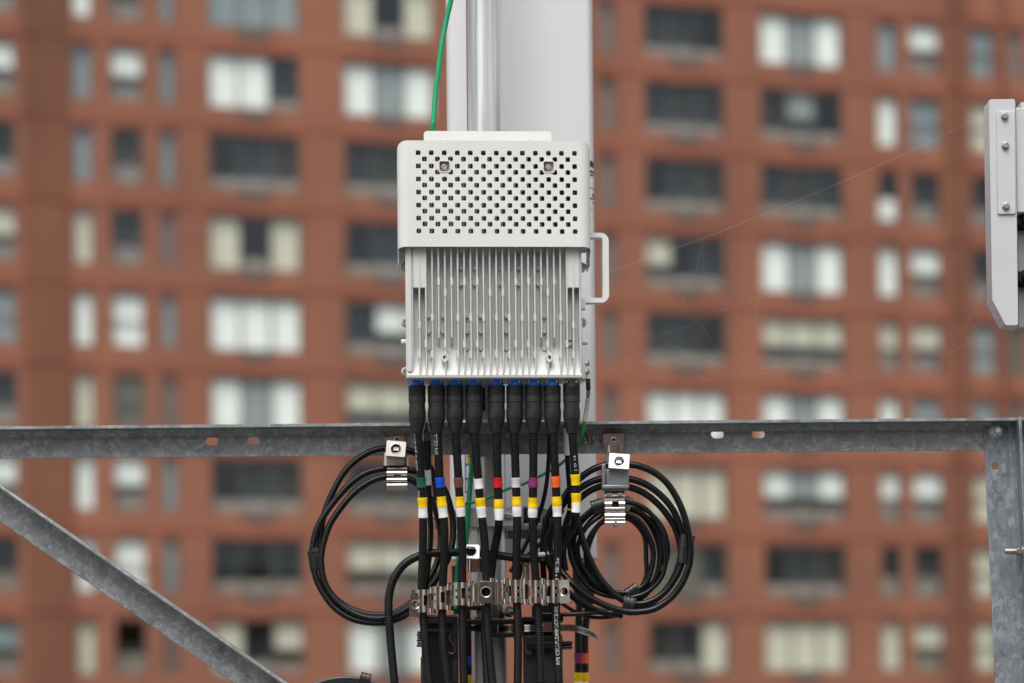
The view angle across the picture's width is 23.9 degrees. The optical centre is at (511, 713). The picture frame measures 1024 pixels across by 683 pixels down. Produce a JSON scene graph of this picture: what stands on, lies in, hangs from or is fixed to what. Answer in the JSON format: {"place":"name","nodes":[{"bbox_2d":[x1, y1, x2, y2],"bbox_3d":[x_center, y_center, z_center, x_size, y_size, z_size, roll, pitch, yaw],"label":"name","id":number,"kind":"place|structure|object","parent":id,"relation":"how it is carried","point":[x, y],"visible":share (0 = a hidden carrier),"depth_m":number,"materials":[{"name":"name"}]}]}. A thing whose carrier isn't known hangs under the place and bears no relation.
{"place":"outdoors","nodes":[
{"label":"outdoors","id":0,"kind":"place"},
{"bbox_2d":[0,0,1023,682],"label":"apartment building","id":1,"kind":"structure","parent":0,"point":[198,212],"depth_m":88.96,"materials":[{"name":"red brick"}]},
{"bbox_2d":[0,205,16,260],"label":"sash window","id":2,"kind":"structure","parent":1,"relation":"in","point":[8,250],"depth_m":83.33,"materials":[{"name":"beige glass"}]},
{"bbox_2d":[0,287,16,342],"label":"sash window","id":3,"kind":"structure","parent":1,"relation":"in","point":[8,296],"depth_m":83.29,"materials":[{"name":"grey glass"}]},
{"bbox_2d":[0,370,17,425],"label":"sash window","id":4,"kind":"structure","parent":1,"relation":"in","point":[8,411],"depth_m":83.53,"materials":[{"name":"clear glass"}]},
{"bbox_2d":[0,536,19,591],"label":"sash window","id":5,"kind":"structure","parent":1,"relation":"in","point":[9,578],"depth_m":83.53,"materials":[{"name":"grey glass"}]},
{"bbox_2d":[0,619,19,674],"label":"sash window","id":6,"kind":"structure","parent":1,"relation":"in","point":[9,628],"depth_m":83.31,"materials":[{"name":"grey glass"}]},
{"bbox_2d":[71,43,91,98],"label":"narrow window","id":7,"kind":"structure","parent":1,"relation":"in","point":[81,57],"depth_m":83.98,"materials":[{"name":"grey glass"}]},
{"bbox_2d":[72,126,92,180],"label":"narrow window","id":8,"kind":"structure","parent":1,"relation":"in","point":[82,161],"depth_m":83.96,"materials":[{"name":"grey glass"}]},
{"bbox_2d":[73,208,92,263],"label":"narrow window","id":9,"kind":"structure","parent":1,"relation":"in","point":[82,217],"depth_m":83.98,"materials":[{"name":"beige glass"}]},
{"bbox_2d":[73,290,93,345],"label":"narrow window","id":10,"kind":"structure","parent":1,"relation":"in","point":[83,300],"depth_m":83.98,"materials":[{"name":"white glass"}]},
{"bbox_2d":[74,372,94,425],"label":"narrow window","id":11,"kind":"structure","parent":1,"relation":"in","point":[84,390],"depth_m":83.98,"materials":[{"name":"beige glass"}]},
{"bbox_2d":[75,458,95,509],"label":"narrow window","id":12,"kind":"structure","parent":1,"relation":"in","point":[84,467],"depth_m":83.98,"materials":[{"name":"white glass"}]},
{"bbox_2d":[76,619,96,674],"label":"narrow window","id":13,"kind":"structure","parent":1,"relation":"in","point":[86,629],"depth_m":83.98,"materials":[{"name":"beige glass"}]},
{"bbox_2d":[109,46,141,101],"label":"sash window","id":14,"kind":"structure","parent":1,"relation":"in","point":[125,62],"depth_m":84.44,"materials":[{"name":"white glass"}]},
{"bbox_2d":[110,128,142,183],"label":"sash window","id":15,"kind":"structure","parent":1,"relation":"in","point":[124,149],"depth_m":84.68,"materials":[{"name":"grey glass"}]},
{"bbox_2d":[111,210,143,265],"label":"sash window","id":16,"kind":"structure","parent":1,"relation":"in","point":[126,249],"depth_m":84.70,"materials":[{"name":"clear glass"}]},
{"bbox_2d":[112,292,144,346],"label":"sash window","id":17,"kind":"structure","parent":1,"relation":"in","point":[127,307],"depth_m":84.37,"materials":[{"name":"white glass"}]},
{"bbox_2d":[112,374,144,424],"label":"sash window","id":18,"kind":"structure","parent":1,"relation":"in","point":[128,390],"depth_m":84.37,"materials":[{"name":"grey glass"}]},
{"bbox_2d":[113,458,145,510],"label":"sash window","id":19,"kind":"structure","parent":1,"relation":"in","point":[126,471],"depth_m":84.44,"materials":[{"name":"white glass"}]},
{"bbox_2d":[114,537,146,584],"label":"sash window","id":20,"kind":"structure","parent":1,"relation":"in","point":[129,553],"depth_m":84.39,"materials":[{"name":"white glass"}]},
{"bbox_2d":[114,619,146,674],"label":"sash window","id":21,"kind":"structure","parent":1,"relation":"in","point":[125,664],"depth_m":84.50,"materials":[{"name":"black glass"}]},
{"bbox_2d":[159,49,174,103],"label":"narrow window","id":22,"kind":"structure","parent":1,"relation":"in","point":[166,65],"depth_m":84.75,"materials":[{"name":"grey glass"}]},
{"bbox_2d":[160,131,175,185],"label":"narrow window","id":23,"kind":"structure","parent":1,"relation":"in","point":[167,141],"depth_m":84.75,"materials":[{"name":"grey glass"}]},
{"bbox_2d":[160,212,176,266],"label":"narrow window","id":24,"kind":"structure","parent":1,"relation":"in","point":[167,219],"depth_m":84.77,"materials":[{"name":"grey glass"}]},
{"bbox_2d":[161,294,176,347],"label":"narrow window","id":25,"kind":"structure","parent":1,"relation":"in","point":[168,301],"depth_m":84.75,"materials":[{"name":"grey glass"}]},
{"bbox_2d":[162,457,178,510],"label":"narrow window","id":26,"kind":"structure","parent":1,"relation":"in","point":[170,464],"depth_m":84.77,"materials":[{"name":"grey glass"}]},
{"bbox_2d":[163,538,178,592],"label":"narrow window","id":27,"kind":"structure","parent":1,"relation":"in","point":[170,545],"depth_m":84.76,"materials":[{"name":"grey glass"}]},
{"bbox_2d":[207,0,298,30],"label":"window","id":28,"kind":"structure","parent":1,"relation":"in","point":[262,14],"depth_m":85.60,"materials":[{"name":"grey glass"}]},
{"bbox_2d":[208,52,299,110],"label":"window","id":29,"kind":"structure","parent":1,"relation":"in","point":[239,81],"depth_m":85.58,"materials":[{"name":"white glass"}]},
{"bbox_2d":[208,133,299,191],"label":"window","id":30,"kind":"structure","parent":1,"relation":"in","point":[259,165],"depth_m":86.06,"materials":[{"name":"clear glass"}]},
{"bbox_2d":[209,214,300,271],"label":"window","id":31,"kind":"structure","parent":1,"relation":"in","point":[224,230],"depth_m":85.60,"materials":[{"name":"beige glass"}]},
{"bbox_2d":[210,295,301,351],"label":"window","id":32,"kind":"structure","parent":1,"relation":"in","point":[236,322],"depth_m":85.58,"materials":[{"name":"white glass"}]},
{"bbox_2d":[210,376,301,424],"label":"window","id":33,"kind":"structure","parent":1,"relation":"in","point":[234,400],"depth_m":85.58,"materials":[{"name":"white glass"}]},
{"bbox_2d":[211,457,302,512],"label":"window","id":34,"kind":"structure","parent":1,"relation":"in","point":[264,487],"depth_m":86.06,"materials":[{"name":"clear glass"}]},
{"bbox_2d":[212,539,303,592],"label":"window","id":35,"kind":"structure","parent":1,"relation":"in","point":[284,556],"depth_m":85.87,"materials":[{"name":"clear glass"}]},
{"bbox_2d":[213,620,304,673],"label":"window","id":36,"kind":"structure","parent":1,"relation":"in","point":[253,638],"depth_m":85.91,"materials":[{"name":"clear glass"}]},
{"bbox_2d":[344,141,398,196],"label":"window","id":37,"kind":"structure","parent":1,"relation":"in","point":[383,182],"depth_m":87.14,"materials":[{"name":"grey glass"}]},
{"bbox_2d":[345,221,404,275],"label":"window","id":38,"kind":"structure","parent":1,"relation":"in","point":[384,241],"depth_m":87.24,"materials":[{"name":"grey glass"}]},
{"bbox_2d":[345,300,405,355],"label":"window","id":39,"kind":"structure","parent":1,"relation":"in","point":[388,316],"depth_m":86.99,"materials":[{"name":"grey glass"}]},
{"bbox_2d":[348,620,421,673],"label":"window","id":40,"kind":"structure","parent":1,"relation":"in","point":[367,645],"depth_m":86.78,"materials":[{"name":"white glass"}]},
{"bbox_2d":[346,380,428,422],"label":"window","id":41,"kind":"structure","parent":1,"relation":"in","point":[375,396],"depth_m":86.76,"materials":[{"name":"beige glass"}]},
{"bbox_2d":[343,0,432,39],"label":"window","id":42,"kind":"structure","parent":1,"relation":"in","point":[358,15],"depth_m":87.03,"materials":[{"name":"beige glass"}]},
{"bbox_2d":[343,61,433,118],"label":"window","id":43,"kind":"structure","parent":1,"relation":"in","point":[381,89],"depth_m":86.88,"materials":[{"name":"white glass"}]},
{"bbox_2d":[347,460,436,514],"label":"window","id":44,"kind":"structure","parent":1,"relation":"in","point":[404,502],"depth_m":87.16,"materials":[{"name":"grey glass"}]},
{"bbox_2d":[348,540,437,593],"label":"window","id":45,"kind":"structure","parent":1,"relation":"in","point":[376,555],"depth_m":86.80,"materials":[{"name":"beige glass"}]},
{"bbox_2d":[604,620,619,672],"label":"narrow window","id":46,"kind":"structure","parent":1,"relation":"in","point":[611,627],"depth_m":89.07,"materials":[{"name":"grey glass"}]},
{"bbox_2d":[644,3,722,59],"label":"window","id":47,"kind":"structure","parent":1,"relation":"in","point":[667,33],"depth_m":90.15,"materials":[{"name":"grey glass"}]},
{"bbox_2d":[644,80,723,135],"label":"window","id":48,"kind":"structure","parent":1,"relation":"in","point":[667,110],"depth_m":90.23,"materials":[{"name":"grey glass"}]},
{"bbox_2d":[645,158,724,212],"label":"window","id":49,"kind":"structure","parent":1,"relation":"in","point":[687,188],"depth_m":90.34,"materials":[{"name":"grey glass"}]},
{"bbox_2d":[646,235,724,288],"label":"window","id":50,"kind":"structure","parent":1,"relation":"in","point":[658,247],"depth_m":90.01,"materials":[{"name":"grey glass"}]},
{"bbox_2d":[646,312,725,365],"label":"window","id":51,"kind":"structure","parent":1,"relation":"in","point":[669,339],"depth_m":90.17,"materials":[{"name":"grey glass"}]},
{"bbox_2d":[647,389,725,437],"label":"window","id":52,"kind":"structure","parent":1,"relation":"in","point":[662,405],"depth_m":89.88,"materials":[{"name":"white glass"}]},
{"bbox_2d":[648,466,726,518],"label":"window","id":53,"kind":"structure","parent":1,"relation":"in","point":[700,490],"depth_m":89.97,"materials":[{"name":"beige glass"}]},
{"bbox_2d":[648,544,727,595],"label":"window","id":54,"kind":"structure","parent":1,"relation":"in","point":[704,577],"depth_m":90.04,"materials":[{"name":"grey glass"}]},
{"bbox_2d":[649,620,728,671],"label":"window","id":55,"kind":"structure","parent":1,"relation":"in","point":[671,643],"depth_m":90.17,"materials":[{"name":"grey glass"}]},
{"bbox_2d":[760,12,841,67],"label":"window","id":56,"kind":"structure","parent":1,"relation":"in","point":[808,40],"depth_m":91.12,"materials":[{"name":"white glass"}]},
{"bbox_2d":[760,88,841,142],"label":"window","id":57,"kind":"structure","parent":1,"relation":"in","point":[799,104],"depth_m":91.23,"materials":[{"name":"grey glass"}]},
{"bbox_2d":[761,164,842,218],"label":"window","id":58,"kind":"structure","parent":1,"relation":"in","point":[794,186],"depth_m":91.48,"materials":[{"name":"grey glass"}]},
{"bbox_2d":[762,240,843,293],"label":"window","id":59,"kind":"structure","parent":1,"relation":"in","point":[787,265],"depth_m":91.12,"materials":[{"name":"white glass"}]},
{"bbox_2d":[762,316,843,369],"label":"window","id":60,"kind":"structure","parent":1,"relation":"in","point":[790,331],"depth_m":91.14,"materials":[{"name":"beige glass"}]},
{"bbox_2d":[763,392,844,436],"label":"window","id":61,"kind":"structure","parent":1,"relation":"in","point":[776,406],"depth_m":91.12,"materials":[{"name":"white glass"}]},
{"bbox_2d":[764,468,844,520],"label":"window","id":62,"kind":"structure","parent":1,"relation":"in","point":[789,483],"depth_m":91.14,"materials":[{"name":"white glass"}]},
{"bbox_2d":[764,545,845,595],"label":"window","id":63,"kind":"structure","parent":1,"relation":"in","point":[809,571],"depth_m":91.61,"materials":[{"name":"grey glass"}]},
{"bbox_2d":[765,621,846,671],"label":"window","id":64,"kind":"structure","parent":1,"relation":"in","point":[790,646],"depth_m":91.12,"materials":[{"name":"beige glass"}]},
{"bbox_2d":[877,20,896,71],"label":"narrow window","id":65,"kind":"structure","parent":1,"relation":"in","point":[885,38],"depth_m":92.06,"materials":[{"name":"grey glass"}]},
{"bbox_2d":[878,96,897,146],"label":"narrow window","id":66,"kind":"structure","parent":1,"relation":"in","point":[885,106],"depth_m":92.06,"materials":[{"name":"white glass"}]},
{"bbox_2d":[879,246,898,295],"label":"narrow window","id":67,"kind":"structure","parent":1,"relation":"in","point":[887,267],"depth_m":92.06,"materials":[{"name":"white glass"}]},
{"bbox_2d":[880,321,899,370],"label":"narrow window","id":68,"kind":"structure","parent":1,"relation":"in","point":[887,328],"depth_m":92.08,"materials":[{"name":"beige glass"}]},
{"bbox_2d":[881,471,900,520],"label":"narrow window","id":69,"kind":"structure","parent":1,"relation":"in","point":[890,480],"depth_m":92.08,"materials":[{"name":"white glass"}]},
{"bbox_2d":[882,621,902,670],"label":"narrow window","id":70,"kind":"structure","parent":1,"relation":"in","point":[890,629],"depth_m":92.06,"materials":[{"name":"beige glass"}]},
{"bbox_2d":[909,23,938,73],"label":"sash window","id":71,"kind":"structure","parent":1,"relation":"in","point":[922,38],"depth_m":92.53,"materials":[{"name":"white glass"}]},
{"bbox_2d":[910,98,939,148],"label":"sash window","id":72,"kind":"structure","parent":1,"relation":"in","point":[924,113],"depth_m":92.46,"materials":[{"name":"grey glass"}]},
{"bbox_2d":[911,172,940,223],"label":"sash window","id":73,"kind":"structure","parent":1,"relation":"in","point":[922,211],"depth_m":92.78,"materials":[{"name":"grey glass"}]},
{"bbox_2d":[911,247,940,297],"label":"sash window","id":74,"kind":"structure","parent":1,"relation":"in","point":[924,261],"depth_m":92.53,"materials":[{"name":"white glass"}]},
{"bbox_2d":[912,322,941,372],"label":"sash window","id":75,"kind":"structure","parent":1,"relation":"in","point":[925,335],"depth_m":92.53,"materials":[{"name":"beige glass"}]},
{"bbox_2d":[913,471,942,521],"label":"sash window","id":76,"kind":"structure","parent":1,"relation":"in","point":[926,485],"depth_m":92.53,"materials":[{"name":"white glass"}]},
{"bbox_2d":[914,546,943,596],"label":"sash window","id":77,"kind":"structure","parent":1,"relation":"in","point":[926,584],"depth_m":92.76,"materials":[{"name":"grey glass"}]},
{"bbox_2d":[914,621,943,670],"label":"sash window","id":78,"kind":"structure","parent":1,"relation":"in","point":[927,633],"depth_m":92.53,"materials":[{"name":"beige glass"}]},
{"bbox_2d":[970,27,993,77],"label":"sash window","id":79,"kind":"structure","parent":1,"relation":"in","point":[980,54],"depth_m":93.10,"materials":[{"name":"grey glass"}]},
{"bbox_2d":[973,324,995,374],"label":"sash window","id":80,"kind":"structure","parent":1,"relation":"in","point":[984,336],"depth_m":93.10,"materials":[{"name":"grey glass"}]},
{"bbox_2d":[975,621,993,670],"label":"sash window","id":81,"kind":"structure","parent":1,"relation":"in","point":[984,634],"depth_m":93.10,"materials":[{"name":"beige glass"}]},
{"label":"rooftop","id":82,"kind":"structure","parent":0,"visible":0},
{"bbox_2d":[466,0,507,682],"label":"steel pole","id":83,"kind":"object","parent":82,"relation":"on","point":[484,60],"visible":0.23,"depth_m":4.93,"materials":[{"name":"metal"}]},
{"bbox_2d":[430,0,473,613],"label":"ground wire","id":84,"kind":"object","parent":83,"relation":"attached to","point":[432,128],"visible":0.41,"depth_m":4.89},
{"bbox_2d":[453,605,522,637],"bbox_3d":[-0.049,-0.188,4.910,0.143,0.065,0.045,-1,0,0],"label":"standoff bracket","id":85,"kind":"object","parent":83,"relation":"attached to","point":[495,623],"visible":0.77,"depth_m":4.89,"materials":[{"name":"black metal"}]},
{"bbox_2d":[417,615,458,682],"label":"junction box","id":86,"kind":"object","parent":85,"relation":"attached to","point":[452,633],"visible":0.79,"depth_m":4.87,"materials":[{"name":"black plastic"}]},
{"bbox_2d":[420,422,433,639],"bbox_3d":[-0.169,-0.364,4.833,0.026,0.431,0.092,-1,0,-9],"label":"control cable","id":87,"kind":"object","parent":86,"relation":"attached to","point":[426,436],"visible":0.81,"depth_m":4.82,"materials":[{"name":"black plastic"}]},
{"bbox_2d":[522,605,571,682],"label":"junction box","id":88,"kind":"object","parent":85,"relation":"attached to","point":[529,661],"visible":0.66,"depth_m":4.89,"materials":[{"name":"black plastic"}]},
{"bbox_2d":[433,506,549,538],"bbox_3d":[-0.043,-0.396,5.024,0.243,0.064,0.238,-1,0,0],"label":"pipe clamp","id":89,"kind":"object","parent":83,"relation":"attached to","point":[507,521],"visible":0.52,"depth_m":4.92,"materials":[{"name":"metal"}]},
{"bbox_2d":[446,0,597,561],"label":"antenna","id":90,"kind":"object","parent":89,"relation":"attached to","point":[547,65],"visible":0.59,"depth_m":5.12,"materials":[{"name":"white"}]},
{"bbox_2d":[397,131,608,419],"bbox_3d":[-0.018,-0.879,4.810,0.417,0.579,0.176,0,0,-3],"label":"radio unit","id":91,"kind":"object","parent":83,"relation":"attached to","point":[495,236],"visible":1,"depth_m":4.74,"materials":[{"name":"grey paint"}]},
{"bbox_2d":[408,380,432,682],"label":"jumper cable","id":92,"kind":"object","parent":91,"relation":"attached to","point":[417,400],"visible":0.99,"depth_m":4.78,"materials":[{"name":"black rubber"}]},
{"bbox_2d":[427,380,451,682],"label":"jumper cable","id":93,"kind":"object","parent":91,"relation":"attached to","point":[436,404],"visible":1,"depth_m":4.79,"materials":[{"name":"black rubber"}]},
{"bbox_2d":[446,380,467,682],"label":"jumper cable","id":94,"kind":"object","parent":91,"relation":"attached to","point":[454,401],"visible":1,"depth_m":4.79,"materials":[{"name":"black rubber"}]},
{"bbox_2d":[465,379,496,682],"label":"jumper cable","id":95,"kind":"object","parent":91,"relation":"attached to","point":[473,401],"visible":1,"depth_m":4.79,"materials":[{"name":"black rubber"}]},
{"bbox_2d":[384,379,580,682],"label":"jumper cable","id":96,"kind":"object","parent":91,"relation":"attached to","point":[571,402],"visible":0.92,"depth_m":4.83,"materials":[{"name":"black rubber"}]},
{"bbox_2d":[481,379,504,682],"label":"jumper cable","id":97,"kind":"object","parent":91,"relation":"attached to","point":[496,403],"visible":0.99,"depth_m":4.78,"materials":[{"name":"black rubber"}]},
{"bbox_2d":[506,379,522,682],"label":"jumper cable","id":98,"kind":"object","parent":91,"relation":"attached to","point":[514,402],"visible":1,"depth_m":4.78,"materials":[{"name":"black rubber"}]},
{"bbox_2d":[525,379,544,682],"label":"jumper cable","id":99,"kind":"object","parent":91,"relation":"attached to","point":[533,403],"visible":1,"depth_m":4.78,"materials":[{"name":"black rubber"}]},
{"bbox_2d":[543,379,562,682],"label":"jumper cable","id":100,"kind":"object","parent":91,"relation":"attached to","point":[552,400],"visible":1,"depth_m":4.78,"materials":[{"name":"black rubber"}]},
{"bbox_2d":[983,417,1023,682],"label":"steel post","id":101,"kind":"object","parent":82,"relation":"on","point":[1003,448],"visible":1,"depth_m":4.90,"materials":[{"name":"metal"}]},
{"bbox_2d":[0,417,1023,458],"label":"steel beam","id":102,"kind":"structure","parent":101,"relation":"attached to","point":[673,436],"depth_m":4.91,"materials":[{"name":"metal"}]},
{"bbox_2d":[0,484,287,682],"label":"diagonal brace","id":103,"kind":"object","parent":102,"relation":"attached to","point":[121,586],"visible":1,"depth_m":4.94,"materials":[{"name":"metal"}]},
{"bbox_2d":[383,435,407,489],"bbox_3d":[-0.235,-0.507,4.876,0.053,0.114,0.058,-1,0,0],"label":"beam clip","id":104,"kind":"object","parent":102,"relation":"attached to","point":[396,460],"visible":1,"depth_m":4.86,"materials":[{"name":"silver metal"}]},
{"bbox_2d":[307,445,455,625],"bbox_3d":[-0.263,-0.361,4.884,0.301,0.367,0.040,-1,0,-4],"label":"coiled cable","id":105,"kind":"object","parent":104,"relation":"hanging from","point":[316,556],"visible":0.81,"depth_m":4.87,"materials":[{"name":"black rubber"}]},
{"bbox_2d":[601,433,629,526],"bbox_3d":[0.207,-0.471,4.867,0.058,0.192,0.081,-1,0,0],"label":"beam clip","id":106,"kind":"object","parent":102,"relation":"attached to","point":[614,480],"visible":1,"depth_m":4.86,"materials":[{"name":"silver metal"}]},
{"bbox_2d":[567,495,669,600],"bbox_3d":[0.216,-0.331,4.891,0.210,0.222,0.030,-1,0,0],"label":"coiled cable","id":107,"kind":"object","parent":106,"relation":"hanging from","point":[591,583],"visible":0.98,"depth_m":4.88,"materials":[{"name":"rubber"}]},
{"bbox_2d":[543,460,694,616],"bbox_3d":[0.215,-0.354,4.871,0.307,0.314,0.043,-1,0,0],"label":"coiled cable","id":108,"kind":"object","parent":106,"relation":"hanging from","point":[685,540],"visible":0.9,"depth_m":4.87,"materials":[{"name":"rubber"}]},
{"bbox_3d":[1.196,0.113,4.982,0.072,2.853,0.072,0,0,0],"label":"steel pole","id":109,"kind":"object","parent":82,"relation":"on","visible":0},
{"bbox_2d":[984,99,1023,332],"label":"equipment shroud","id":110,"kind":"object","parent":109,"relation":"attached to","point":[1004,163],"visible":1,"depth_m":4.72,"materials":[{"name":"paint"}]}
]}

